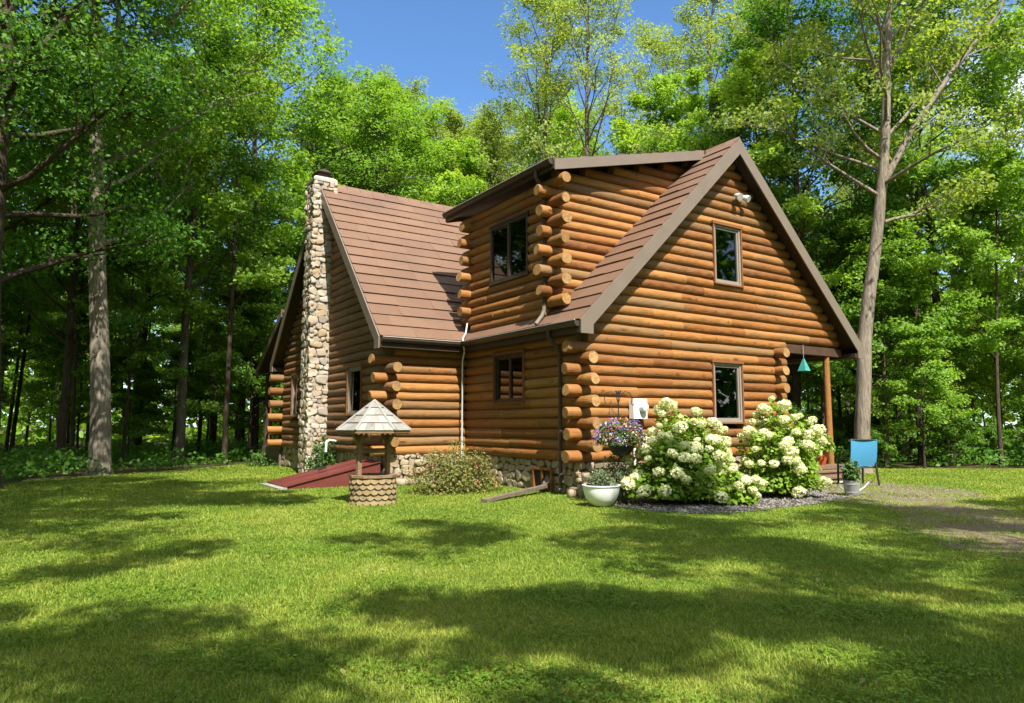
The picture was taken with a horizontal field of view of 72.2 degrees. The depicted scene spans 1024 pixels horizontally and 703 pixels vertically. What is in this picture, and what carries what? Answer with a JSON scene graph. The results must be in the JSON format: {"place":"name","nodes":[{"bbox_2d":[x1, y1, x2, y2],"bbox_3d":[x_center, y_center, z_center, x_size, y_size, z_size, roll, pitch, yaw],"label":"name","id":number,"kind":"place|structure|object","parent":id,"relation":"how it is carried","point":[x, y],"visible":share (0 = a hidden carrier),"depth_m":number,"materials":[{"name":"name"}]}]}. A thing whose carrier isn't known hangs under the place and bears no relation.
{"place":"outdoors","nodes":[
{"label":"outdoors","id":0,"kind":"place"},
{"bbox_2d":[0,463,1023,702],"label":"lawn","id":1,"kind":"structure","parent":0,"point":[865,522],"depth_m":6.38,"materials":[{"name":"green plant"}]},
{"bbox_2d":[0,0,242,488],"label":"maple tree","id":2,"kind":"object","parent":1,"relation":"on","point":[8,8],"visible":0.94,"depth_m":19.58,"materials":[{"name":"green plant"}]},
{"bbox_2d":[259,459,380,489],"bbox_3d":[-5.159,3.276,18.919,2.740,0.640,1.800,4,-7,-33],"label":"cellar hatch","id":3,"kind":"object","parent":1,"relation":"on","point":[335,475],"visible":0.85,"depth_m":18.47,"materials":[{"name":"red wood"}]},
{"bbox_2d":[267,459,367,484],"bbox_3d":[-5.316,3.290,19.327,2.550,0.585,0.828,4,-7,-33],"label":"hatch door","id":4,"kind":"structure","parent":3,"relation":"in","point":[353,461],"depth_m":19.15,"materials":[{"name":"red wood"}]},
{"bbox_2d":[276,460,380,486],"bbox_3d":[-4.844,3.217,18.621,2.550,0.585,0.828,4,-7,-33],"label":"hatch door","id":5,"kind":"structure","parent":3,"relation":"in","point":[292,482],"depth_m":18.44,"materials":[{"name":"red wood"}]},
{"bbox_2d":[303,434,338,470],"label":"climbing plant","id":6,"kind":"object","parent":1,"relation":"on","point":[322,458],"visible":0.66,"depth_m":21.91,"materials":[{"name":"green plant"}]},
{"bbox_2d":[336,399,410,505],"bbox_3d":[-2.896,2.080,14.677,1.380,2.166,1.569,5,-8,-42],"label":"wishing well","id":7,"kind":"object","parent":1,"relation":"on","point":[374,416],"visible":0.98,"depth_m":14.34,"materials":[{"name":"beige wood"}]},
{"bbox_2d":[400,439,507,495],"bbox_3d":[-1.349,2.767,16.949,2.860,1.291,1.710,4,-7,-33],"label":"spirea bush","id":8,"kind":"object","parent":1,"relation":"on","point":[443,477],"visible":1,"depth_m":16.66,"materials":[{"name":"green plant"}]},
{"bbox_2d":[0,480,1019,702],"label":"fallen leaves","id":9,"kind":"object","parent":1,"relation":"on","point":[861,680],"visible":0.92,"depth_m":6.34,"materials":[{"name":"brown plant"}]},
{"bbox_2d":[0,523,1023,702],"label":"clover","id":10,"kind":"object","parent":1,"relation":"on","point":[484,674],"visible":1,"depth_m":4.96,"materials":[{"name":"green plant"}]},
{"bbox_2d":[481,475,549,501],"bbox_3d":[0.206,2.985,15.869,0.160,0.570,2.980,-4,-7,32],"label":"drain trough","id":11,"kind":"object","parent":1,"relation":"on","point":[546,483],"visible":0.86,"depth_m":15.70,"materials":[{"name":"brown wood"}]},
{"bbox_2d":[582,483,620,506],"bbox_3d":[1.778,2.870,13.976,0.770,0.430,0.770,4,-7,-33],"label":"bowl planter","id":12,"kind":"object","parent":1,"relation":"on","point":[601,496],"visible":0.91,"depth_m":13.71,"materials":[{"name":"white ceramic"}]},
{"bbox_2d":[586,467,616,485],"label":"lavender plant","id":13,"kind":"object","parent":12,"relation":"on","point":[599,477],"visible":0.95,"depth_m":13.96,"materials":[{"name":"green plant"}]},
{"bbox_2d":[582,488,852,513],"bbox_3d":[5.227,3.271,15.839,7.456,0.001,3.727,4,-7,-33],"label":"garden bed","id":14,"kind":"object","parent":1,"relation":"on","point":[734,510],"visible":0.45,"depth_m":14.25,"materials":[{"name":"soil"}]},
{"bbox_2d":[602,391,633,503],"bbox_3d":[2.206,1.991,14.465,0.682,2.379,0.040,0,-6,-2],"label":"shepherd hook","id":15,"kind":"object","parent":14,"relation":"on","point":[618,394],"visible":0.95,"depth_m":14.56,"materials":[{"name":"black metal"}]},
{"bbox_2d":[590,404,653,455],"bbox_3d":[2.247,1.613,14.472,1.294,1.072,1.153,4,-7,-33],"label":"hanging basket","id":16,"kind":"object","parent":15,"relation":"hanging from","point":[613,434],"visible":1,"depth_m":14.24,"materials":[{"name":"purple plant"}]},
{"bbox_2d":[601,453,638,503],"bbox_3d":[2.166,2.562,14.565,0.940,1.179,0.803,4,-7,-33],"label":"sage plant","id":17,"kind":"object","parent":14,"relation":"on","point":[622,495],"visible":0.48,"depth_m":14.48,"materials":[{"name":"green plant"}]},
{"bbox_2d":[620,397,738,502],"bbox_3d":[3.623,2.076,14.880,2.175,2.206,2.818,-4,-7,32],"label":"hydrangea bush","id":18,"kind":"object","parent":14,"relation":"on","point":[682,468],"visible":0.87,"depth_m":14.32,"materials":[{"name":"white plant"}]},
{"bbox_2d":[708,466,767,504],"bbox_3d":[4.564,2.737,14.397,1.455,0.792,1.018,4,-7,-33],"label":"hydrangea bush","id":19,"kind":"object","parent":14,"relation":"on","point":[740,488],"visible":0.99,"depth_m":14.17,"materials":[{"name":"white plant"}]},
{"bbox_2d":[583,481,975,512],"bbox_3d":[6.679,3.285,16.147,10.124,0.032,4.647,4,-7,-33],"label":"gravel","id":20,"kind":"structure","parent":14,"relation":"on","point":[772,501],"depth_m":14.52,"materials":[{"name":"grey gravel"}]},
{"bbox_2d":[735,396,832,497],"bbox_3d":[6.195,2.164,16.143,2.089,2.288,2.262,-2,-6,22],"label":"hydrangea bush","id":21,"kind":"object","parent":14,"relation":"on","point":[778,456],"visible":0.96,"depth_m":15.69,"materials":[{"name":"white plant"}]},
{"bbox_2d":[708,0,1023,472],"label":"ash tree","id":22,"kind":"object","parent":1,"relation":"on","point":[884,168],"visible":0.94,"depth_m":24.71,"materials":[{"name":"green plant"}]},
{"bbox_2d":[851,324,981,468],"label":"young maple tree","id":23,"kind":"object","parent":1,"relation":"on","point":[937,383],"visible":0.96,"depth_m":25.66,"materials":[{"name":"green plant"}]},
{"bbox_2d":[914,0,1023,243],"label":"maple tree","id":24,"kind":"object","parent":1,"relation":"on","point":[1014,62],"visible":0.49,"depth_m":27.99,"materials":[{"name":"green plant"}]},
{"bbox_2d":[0,427,1023,483],"bbox_3d":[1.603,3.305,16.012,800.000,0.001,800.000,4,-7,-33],"label":"ground","id":25,"kind":"structure","parent":0,"point":[79,473],"depth_m":27.27,"materials":[{"name":"green plant"}]},
{"bbox_2d":[1,137,88,452],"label":"birch tree","id":26,"kind":"object","parent":25,"relation":"on","point":[23,323],"visible":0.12,"depth_m":30.25,"materials":[{"name":"green plant"}]},
{"bbox_2d":[1,183,88,460],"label":"birch tree","id":27,"kind":"object","parent":25,"relation":"on","point":[11,313],"visible":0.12,"depth_m":31.83,"materials":[{"name":"green plant"}]},
{"bbox_2d":[2,328,89,441],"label":"young maple tree","id":28,"kind":"object","parent":25,"relation":"on","point":[40,407],"visible":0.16,"depth_m":39.11,"materials":[{"name":"green plant"}]},
{"bbox_2d":[0,5,112,272],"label":"beech tree","id":29,"kind":"object","parent":25,"relation":"on","point":[22,84],"visible":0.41,"depth_m":20.64,"materials":[{"name":"green plant"}]},
{"bbox_2d":[1,0,150,301],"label":"beech tree","id":30,"kind":"object","parent":25,"relation":"on","point":[24,194],"visible":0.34,"depth_m":23.77,"materials":[{"name":"green plant"}]},
{"bbox_2d":[1,308,153,455],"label":"young maple tree","id":31,"kind":"object","parent":25,"relation":"on","point":[52,373],"visible":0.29,"depth_m":31.47,"materials":[{"name":"green plant"}]},
{"bbox_2d":[1,136,156,464],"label":"birch tree","id":32,"kind":"object","parent":25,"relation":"on","point":[47,303],"visible":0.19,"depth_m":29.11,"materials":[{"name":"green plant"}]},
{"bbox_2d":[1,0,212,464],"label":"beech tree","id":33,"kind":"object","parent":25,"relation":"on","point":[116,324],"visible":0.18,"depth_m":26.88,"materials":[{"name":"green plant"}]},
{"bbox_2d":[60,337,171,461],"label":"young beech tree","id":34,"kind":"object","parent":25,"relation":"on","point":[155,389],"visible":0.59,"depth_m":30.36,"materials":[{"name":"green plant"}]},
{"bbox_2d":[71,200,200,465],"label":"birch tree","id":35,"kind":"object","parent":25,"relation":"on","point":[115,276],"visible":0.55,"depth_m":28.10,"materials":[{"name":"green plant"}]},
{"bbox_2d":[48,125,230,440],"bbox_3d":[-20.845,-4.355,39.414,9.214,20.210,8.561,2,-6,-19],"label":"maple tree","id":36,"kind":"object","parent":25,"relation":"on","point":[137,287],"visible":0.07,"depth_m":38.86,"materials":[{"name":"green plant"}]},
{"bbox_2d":[59,38,232,457],"bbox_3d":[-17.861,-5.170,34.902,8.342,20.903,8.528,2,-6,-17],"label":"maple tree","id":37,"kind":"object","parent":25,"relation":"on","point":[143,335],"visible":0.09,"depth_m":34.40,"materials":[{"name":"green plant"}]},
{"bbox_2d":[110,231,203,368],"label":"birch tree","id":38,"kind":"object","parent":25,"relation":"on","point":[176,322],"visible":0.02,"depth_m":43.08,"materials":[{"name":"green plant"}]},
{"bbox_2d":[121,331,221,449],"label":"young beech tree","id":39,"kind":"object","parent":25,"relation":"on","point":[176,338],"visible":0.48,"depth_m":32.88,"materials":[{"name":"green plant"}]},
{"bbox_2d":[3,0,343,474],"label":"maple tree","id":40,"kind":"object","parent":25,"relation":"on","point":[99,448],"visible":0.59,"depth_m":24.59,"materials":[{"name":"green plant"}]},
{"bbox_2d":[69,0,300,463],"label":"maple tree","id":41,"kind":"object","parent":25,"relation":"on","point":[180,434],"visible":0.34,"depth_m":30.14,"materials":[{"name":"green plant"}]},
{"bbox_2d":[164,253,244,454],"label":"birch tree","id":42,"kind":"object","parent":25,"relation":"on","point":[209,324],"visible":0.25,"depth_m":37.24,"materials":[{"name":"green plant"}]},
{"bbox_2d":[124,31,300,442],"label":"maple tree","id":43,"kind":"object","parent":25,"relation":"on","point":[213,431],"visible":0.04,"depth_m":43.66,"materials":[{"name":"green plant"}]},
{"bbox_2d":[156,271,289,459],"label":"young maple tree","id":44,"kind":"object","parent":25,"relation":"on","point":[256,324],"visible":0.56,"depth_m":31.83,"materials":[{"name":"green plant"}]},
{"bbox_2d":[144,39,314,464],"bbox_3d":[-11.335,-4.079,29.425,7.690,17.672,6.414,-3,-7,26],"label":"birch tree","id":45,"kind":"object","parent":25,"relation":"on","point":[265,275],"visible":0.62,"depth_m":29.26,"materials":[{"name":"green plant"}]},
{"bbox_2d":[214,332,283,433],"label":"young beech tree","id":46,"kind":"object","parent":25,"relation":"on","point":[244,424],"visible":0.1,"depth_m":36.68,"materials":[{"name":"green plant"}]},
{"bbox_2d":[143,0,356,453],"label":"maple tree","id":47,"kind":"object","parent":25,"relation":"on","point":[312,100],"visible":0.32,"depth_m":36.12,"materials":[{"name":"green plant"}]},
{"bbox_2d":[218,159,340,318],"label":"birch tree","id":48,"kind":"object","parent":25,"relation":"on","point":[303,173],"visible":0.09,"depth_m":35.10,"materials":[{"name":"green plant"}]},
{"bbox_2d":[240,64,420,298],"bbox_3d":[-10.894,-5.253,40.954,9.991,22.332,9.283,-4,-7,35],"label":"maple tree","id":49,"kind":"object","parent":25,"relation":"on","point":[338,100],"visible":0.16,"depth_m":39.76,"materials":[{"name":"green plant"}]},
{"bbox_2d":[282,61,478,280],"bbox_3d":[-7.824,-4.728,38.337,10.101,20.735,10.871,6,-8,-45],"label":"maple tree","id":50,"kind":"object","parent":25,"relation":"on","point":[382,126],"visible":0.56,"depth_m":37.57,"materials":[{"name":"green plant"}]},
{"bbox_2d":[299,77,461,205],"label":"maple tree","id":51,"kind":"object","parent":25,"relation":"on","point":[424,164],"visible":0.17,"depth_m":42.53,"materials":[{"name":"green plant"}]},
{"bbox_2d":[372,75,447,200],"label":"ash tree","id":52,"kind":"object","parent":25,"relation":"on","point":[415,88],"visible":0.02,"depth_m":49.95,"materials":[{"name":"green plant"}]},
{"bbox_2d":[418,168,482,205],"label":"birch tree","id":53,"kind":"object","parent":25,"relation":"on","point":[448,176],"visible":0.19,"depth_m":38.34,"materials":[{"name":"green plant"}]},
{"bbox_2d":[389,95,515,203],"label":"ash tree","id":54,"kind":"object","parent":25,"relation":"on","point":[449,129],"visible":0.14,"depth_m":48.85,"materials":[{"name":"green plant"}]},
{"bbox_2d":[426,135,492,206],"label":"birch tree","id":55,"kind":"object","parent":25,"relation":"on","point":[465,160],"visible":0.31,"depth_m":41.28,"materials":[{"name":"green plant"}]},
{"bbox_2d":[420,98,526,204],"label":"ash tree","id":56,"kind":"object","parent":25,"relation":"on","point":[489,128],"visible":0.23,"depth_m":45.18,"materials":[{"name":"green plant"}]},
{"bbox_2d":[454,102,540,204],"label":"ash tree","id":57,"kind":"object","parent":25,"relation":"on","point":[512,140],"visible":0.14,"depth_m":49.08,"materials":[{"name":"green plant"}]},
{"bbox_2d":[0,437,1023,479],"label":"undergrowth","id":58,"kind":"object","parent":25,"relation":"on","point":[43,453],"visible":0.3,"depth_m":27.39,"materials":[{"name":"green plant"}]},
{"bbox_2d":[0,209,1023,443],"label":"woods","id":59,"kind":"object","parent":25,"relation":"on","point":[39,433],"visible":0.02,"depth_m":64.61,"materials":[{"name":"green plant"}]},
{"bbox_2d":[450,0,619,206],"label":"ash tree","id":60,"kind":"object","parent":25,"relation":"on","point":[539,8],"visible":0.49,"depth_m":41.82,"materials":[{"name":"green plant"}]},
{"bbox_2d":[493,98,608,184],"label":"maple tree","id":61,"kind":"object","parent":25,"relation":"on","point":[573,139],"visible":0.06,"depth_m":53.48,"materials":[{"name":"green plant"}]},
{"bbox_2d":[256,137,864,497],"bbox_3d":[0.130,-0.801,25.759,14.515,10.303,18.993,4,-7,-33],"label":"log cabin","id":62,"kind":"object","parent":25,"relation":"on","point":[517,327],"visible":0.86,"depth_m":19.38,"materials":[{"name":"brown wood"}]},
{"bbox_2d":[290,372,300,416],"bbox_3d":[-7.956,1.618,26.004,0.240,1.635,0.990,4,-7,-33],"label":"window","id":63,"kind":"structure","parent":62,"relation":"in","point":[295,377],"depth_m":26.20,"materials":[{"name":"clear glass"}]},
{"bbox_2d":[345,363,364,415],"bbox_3d":[-4.674,1.160,21.091,0.240,1.535,1.240,4,-7,-33],"label":"window","id":64,"kind":"structure","parent":62,"relation":"in","point":[354,384],"depth_m":21.23,"materials":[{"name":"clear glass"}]},
{"bbox_2d":[492,349,526,404],"bbox_3d":[-0.034,0.694,18.628,0.240,1.395,1.540,4,-7,-33],"label":"window","id":65,"kind":"structure","parent":62,"relation":"in","point":[509,369],"depth_m":18.62,"materials":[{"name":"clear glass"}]},
{"bbox_2d":[710,220,743,287],"bbox_3d":[5.913,-2.666,19.427,1.240,1.745,0.240,4,-7,-33],"label":"window","id":66,"kind":"structure","parent":62,"relation":"in","point":[727,260],"depth_m":19.46,"materials":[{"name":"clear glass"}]},
{"bbox_2d":[710,359,745,423],"bbox_3d":[5.780,1.095,18.949,1.280,1.705,0.240,4,-7,-33],"label":"window","id":67,"kind":"structure","parent":62,"relation":"in","point":[727,389],"depth_m":18.99,"materials":[{"name":"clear glass"}]},
{"bbox_2d":[510,75,612,172],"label":"maple tree","id":68,"kind":"object","parent":25,"relation":"on","point":[564,114],"visible":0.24,"depth_m":46.83,"materials":[{"name":"green plant"}]},
{"bbox_2d":[511,0,679,174],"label":"ash tree","id":69,"kind":"object","parent":25,"relation":"on","point":[589,34],"visible":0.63,"depth_m":36.92,"materials":[{"name":"green plant"}]},
{"bbox_2d":[605,118,664,153],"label":"birch tree","id":70,"kind":"object","parent":25,"relation":"on","point":[623,131],"visible":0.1,"depth_m":35.16,"materials":[{"name":"green plant"}]},
{"bbox_2d":[610,16,693,138],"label":"ash tree","id":71,"kind":"object","parent":25,"relation":"on","point":[657,47],"visible":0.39,"depth_m":50.19,"materials":[{"name":"green plant"}]},
{"bbox_2d":[608,69,707,149],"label":"birch tree","id":72,"kind":"object","parent":25,"relation":"on","point":[642,103],"visible":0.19,"depth_m":37.55,"materials":[{"name":"green plant"}]},
{"bbox_2d":[656,65,779,182],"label":"birch tree","id":73,"kind":"object","parent":25,"relation":"on","point":[696,106],"visible":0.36,"depth_m":31.68,"materials":[{"name":"green plant"}]},
{"bbox_2d":[607,0,830,212],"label":"ash tree","id":74,"kind":"object","parent":25,"relation":"on","point":[698,31],"visible":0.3,"depth_m":40.78,"materials":[{"name":"green plant"}]},
{"bbox_2d":[667,0,897,413],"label":"ash tree","id":75,"kind":"object","parent":25,"relation":"on","point":[707,70],"visible":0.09,"depth_m":35.89,"materials":[{"name":"green plant"}]},
{"bbox_2d":[757,146,813,252],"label":"birch tree","id":76,"kind":"object","parent":25,"relation":"on","point":[782,176],"visible":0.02,"depth_m":33.98,"materials":[{"name":"green plant"}]},
{"bbox_2d":[712,42,862,287],"bbox_3d":[10.258,-3.973,29.026,7.561,17.374,6.306,-2,-6,16],"label":"birch tree","id":77,"kind":"object","parent":25,"relation":"on","point":[744,91],"visible":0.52,"depth_m":28.30,"materials":[{"name":"green plant"}]},
{"bbox_2d":[667,0,937,438],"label":"beech tree","id":78,"kind":"object","parent":25,"relation":"on","point":[778,25],"visible":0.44,"depth_m":30.62,"materials":[{"name":"green plant"}]},
{"bbox_2d":[798,211,866,427],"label":"birch tree","id":79,"kind":"object","parent":25,"relation":"on","point":[839,221],"visible":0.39,"depth_m":28.37,"materials":[{"name":"green plant"}]},
{"bbox_2d":[791,322,901,438],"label":"young maple tree","id":80,"kind":"object","parent":25,"relation":"on","point":[833,394],"visible":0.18,"depth_m":30.99,"materials":[{"name":"green plant"}]},
{"bbox_2d":[786,256,925,453],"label":"young maple tree","id":81,"kind":"object","parent":25,"relation":"on","point":[804,398],"visible":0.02,"depth_m":33.90,"materials":[{"name":"green plant"}]},
{"bbox_2d":[798,52,943,450],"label":"ash tree","id":82,"kind":"object","parent":25,"relation":"on","point":[850,69],"visible":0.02,"depth_m":43.41,"materials":[{"name":"green plant"}]},
{"bbox_2d":[808,88,962,438],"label":"ash tree","id":83,"kind":"object","parent":25,"relation":"on","point":[851,193],"visible":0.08,"depth_m":52.07,"materials":[{"name":"green plant"}]},
{"bbox_2d":[808,209,995,465],"bbox_3d":[14.408,-0.585,28.248,7.346,10.441,7.012,1,-6,-6],"label":"young maple tree","id":84,"kind":"object","parent":25,"relation":"on","point":[891,261],"visible":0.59,"depth_m":27.21,"materials":[{"name":"green plant"}]},
{"bbox_2d":[843,194,964,458],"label":"birch tree","id":85,"kind":"object","parent":25,"relation":"on","point":[921,224],"visible":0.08,"depth_m":33.84,"materials":[{"name":"green plant"}]},
{"bbox_2d":[880,410,936,462],"bbox_3d":[16.842,3.646,29.907,2.294,2.338,1.982,5,-8,-39],"label":"shrub","id":86,"kind":"object","parent":25,"relation":"on","point":[901,436],"visible":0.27,"depth_m":29.80,"materials":[{"name":"green plant"}]},
{"bbox_2d":[803,0,1023,463],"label":"maple tree","id":87,"kind":"object","parent":25,"relation":"on","point":[938,169],"visible":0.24,"depth_m":29.84,"materials":[{"name":"green plant"}]},
{"bbox_2d":[824,19,1017,464],"bbox_3d":[16.936,-4.538,29.529,8.103,18.619,6.758,3,-7,-26],"label":"birch tree","id":88,"kind":"object","parent":25,"relation":"on","point":[932,263],"visible":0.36,"depth_m":28.52,"materials":[{"name":"green plant"}]},
{"bbox_2d":[849,250,993,460],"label":"young maple tree","id":89,"kind":"object","parent":25,"relation":"on","point":[952,353],"visible":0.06,"depth_m":30.13,"materials":[{"name":"green plant"}]},
{"bbox_2d":[916,409,982,466],"bbox_3d":[16.921,3.334,26.996,2.318,2.363,2.003,4,-7,-33],"label":"shrub","id":90,"kind":"object","parent":25,"relation":"on","point":[953,432],"visible":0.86,"depth_m":26.86,"materials":[{"name":"green plant"}]},
{"bbox_2d":[908,125,1023,424],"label":"maple tree","id":91,"kind":"object","parent":25,"relation":"on","point":[948,151],"visible":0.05,"depth_m":57.42,"materials":[{"name":"green plant"}]},
{"bbox_2d":[925,144,1023,467],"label":"birch tree","id":92,"kind":"object","parent":25,"relation":"on","point":[997,160],"visible":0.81,"depth_m":27.04,"materials":[{"name":"green plant"}]},
{"bbox_2d":[926,140,1023,454],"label":"birch tree","id":93,"kind":"object","parent":25,"relation":"on","point":[980,151],"visible":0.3,"depth_m":30.11,"materials":[{"name":"green plant"}]},
{"bbox_2d":[927,9,1023,295],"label":"ash tree","id":94,"kind":"object","parent":25,"relation":"on","point":[1016,87],"visible":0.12,"depth_m":45.68,"materials":[{"name":"green plant"}]},
{"bbox_2d":[940,354,1018,432],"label":"young maple tree","id":95,"kind":"object","parent":25,"relation":"on","point":[983,413],"visible":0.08,"depth_m":46.07,"materials":[{"name":"green plant"}]},
{"bbox_2d":[945,245,1023,422],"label":"birch tree","id":96,"kind":"object","parent":25,"relation":"on","point":[1004,252],"visible":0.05,"depth_m":37.72,"materials":[{"name":"green plant"}]},
{"bbox_2d":[947,286,1023,417],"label":"young maple tree","id":97,"kind":"object","parent":25,"relation":"on","point":[987,383],"visible":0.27,"depth_m":32.82,"materials":[{"name":"green plant"}]},
{"bbox_2d":[972,421,1019,464],"bbox_3d":[19.441,3.704,28.184,1.553,1.832,1.797,2,-6,-21],"label":"shrub","id":98,"kind":"object","parent":25,"relation":"on","point":[992,434],"visible":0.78,"depth_m":27.97,"materials":[{"name":"green plant"}]},
{"bbox_2d":[971,334,1023,443],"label":"young maple tree","id":99,"kind":"object","parent":25,"relation":"on","point":[992,407],"visible":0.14,"depth_m":40.71,"materials":[{"name":"green plant"}]},
{"bbox_2d":[988,284,1023,414],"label":"young maple tree","id":100,"kind":"object","parent":25,"relation":"on","point":[1013,356],"visible":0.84,"depth_m":29.60,"materials":[{"name":"green plant"}]},
{"bbox_2d":[2,0,1023,426],"label":"sky","id":101,"kind":"structure","parent":0,"point":[445,42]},
{"bbox_2d":[816,481,1023,559],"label":"path","id":102,"kind":"structure","parent":0,"point":[987,533],"depth_m":12.30,"materials":[{"name":"beige gravel"}]},
{"bbox_2d":[839,479,872,495],"bbox_3d":[7.862,3.105,16.053,0.756,0.367,0.363,0,-6,1],"label":"watering can","id":103,"kind":"object","parent":102,"relation":"on","point":[851,488],"visible":0.94,"depth_m":15.94,"materials":[{"name":"metal"}]},
{"bbox_2d":[840,457,861,482],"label":"potted plant","id":104,"kind":"object","parent":103,"relation":"on","point":[850,472],"visible":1,"depth_m":16.01,"materials":[{"name":"green plant"}]},
{"bbox_2d":[837,439,879,485],"bbox_3d":[9.338,2.986,18.979,0.770,1.236,0.792,1,-6,-5],"label":"patio chair","id":105,"kind":"object","parent":102,"relation":"on","point":[863,452],"visible":0.81,"depth_m":18.71,"materials":[{"name":"blue fabric"}]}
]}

